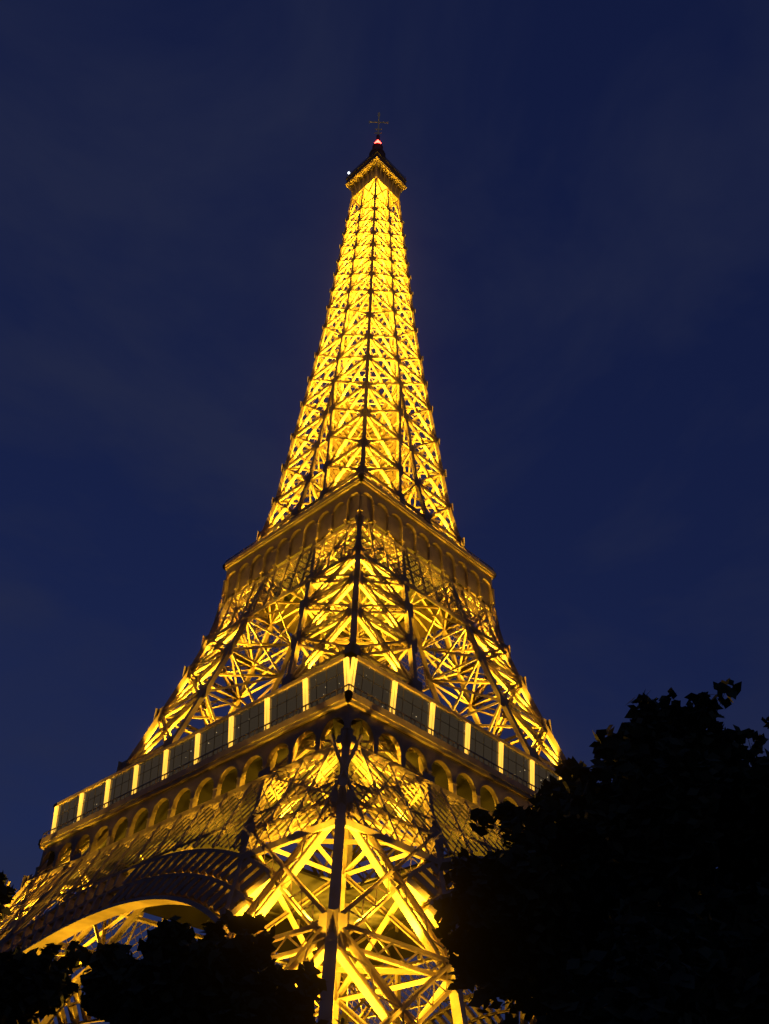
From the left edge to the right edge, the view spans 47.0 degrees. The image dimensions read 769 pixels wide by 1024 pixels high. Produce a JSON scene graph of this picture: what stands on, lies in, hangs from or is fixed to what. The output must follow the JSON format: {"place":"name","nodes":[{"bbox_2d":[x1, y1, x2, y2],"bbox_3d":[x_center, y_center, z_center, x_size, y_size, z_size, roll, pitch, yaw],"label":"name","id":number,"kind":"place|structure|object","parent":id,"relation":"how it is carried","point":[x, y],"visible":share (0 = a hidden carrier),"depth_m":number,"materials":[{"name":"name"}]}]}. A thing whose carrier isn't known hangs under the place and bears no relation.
{"place":"outdoors","nodes":[
{"label":"outdoors","id":0,"kind":"place"},
{"bbox_2d":[3,483,354,1023],"bbox_3d":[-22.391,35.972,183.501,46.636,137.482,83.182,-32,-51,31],"label":"tower lattice","id":1,"kind":"object","parent":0,"point":[311,881],"visible":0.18,"depth_m":160.21,"materials":[{"name":"yellow metal"}]},
{"bbox_2d":[0,411,364,954],"bbox_3d":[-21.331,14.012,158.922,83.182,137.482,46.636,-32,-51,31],"label":"tower platform","id":2,"kind":"structure","parent":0,"point":[199,788],"depth_m":119.88,"materials":[{"name":"brown metal"}]},
{"bbox_2d":[292,1018,344,1023],"bbox_3d":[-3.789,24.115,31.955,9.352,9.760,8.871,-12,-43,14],"label":"tree","id":3,"kind":"object","parent":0,"point":[321,1021],"visible":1,"depth_m":33.10,"materials":[{"name":"green plant"}]},
{"bbox_2d":[345,112,406,218],"bbox_3d":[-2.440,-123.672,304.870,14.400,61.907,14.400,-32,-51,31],"label":"tower top","id":4,"kind":"structure","parent":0,"point":[376,162],"depth_m":287.16,"materials":[{"name":"brown metal"}]},
{"bbox_2d":[0,0,768,1023],"label":"sky","id":5,"kind":"structure","parent":0,"point":[584,203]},
{"bbox_2d":[341,483,536,1023],"bbox_3d":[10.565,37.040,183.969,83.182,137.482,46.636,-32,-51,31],"label":"tower lattice","id":6,"kind":"object","parent":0,"point":[375,919],"visible":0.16,"depth_m":169.78,"materials":[{"name":"yellow metal"}]},
{"bbox_2d":[329,414,561,930],"bbox_3d":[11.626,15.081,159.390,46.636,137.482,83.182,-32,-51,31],"label":"tower platform","id":7,"kind":"structure","parent":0,"point":[469,765],"depth_m":119.42,"materials":[{"name":"brown metal"}]},
{"label":"ground","id":8,"kind":"structure","parent":0,"visible":0},
{"bbox_2d":[0,871,93,1023],"bbox_3d":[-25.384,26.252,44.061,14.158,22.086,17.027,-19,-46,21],"label":"tree","id":9,"kind":"object","parent":8,"relation":"on","point":[32,982],"visible":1,"depth_m":46.88,"materials":[{"name":"green plant"}]},
{"bbox_2d":[0,188,368,1023],"bbox_3d":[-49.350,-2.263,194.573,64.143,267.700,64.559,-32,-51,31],"label":"tower leg","id":10,"kind":"object","parent":8,"relation":"on","point":[214,652],"visible":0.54,"depth_m":171.33,"materials":[{"name":"yellow metal"}]},
{"bbox_2d":[75,908,327,1023],"bbox_3d":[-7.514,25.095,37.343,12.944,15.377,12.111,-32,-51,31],"label":"tree","id":11,"kind":"object","parent":8,"relation":"on","point":[178,973],"visible":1,"depth_m":36.80,"materials":[{"name":"green plant"}]},
{"bbox_2d":[222,176,467,1023],"bbox_3d":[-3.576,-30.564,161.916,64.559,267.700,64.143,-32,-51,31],"label":"tower leg","id":12,"kind":"object","parent":8,"relation":"on","point":[331,940],"visible":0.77,"depth_m":108.89,"materials":[{"name":"yellow metal"}]},
{"bbox_2d":[288,210,403,1023],"bbox_3d":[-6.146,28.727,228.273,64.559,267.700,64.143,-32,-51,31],"label":"tower leg","id":13,"kind":"object","parent":8,"relation":"on","point":[352,854],"visible":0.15,"depth_m":181.16,"materials":[{"name":"yellow metal"}]},
{"bbox_2d":[367,188,570,775],"bbox_3d":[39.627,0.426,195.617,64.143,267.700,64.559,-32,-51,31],"label":"tower leg","id":14,"kind":"object","parent":8,"relation":"on","point":[492,663],"visible":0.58,"depth_m":179.73,"materials":[{"name":"yellow metal"}]},
{"bbox_2d":[430,678,768,1021],"bbox_3d":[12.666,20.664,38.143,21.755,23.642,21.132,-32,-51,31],"label":"tree","id":15,"kind":"object","parent":8,"relation":"on","point":[665,819],"visible":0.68,"depth_m":36.50,"materials":[{"name":"green plant"}]}
]}

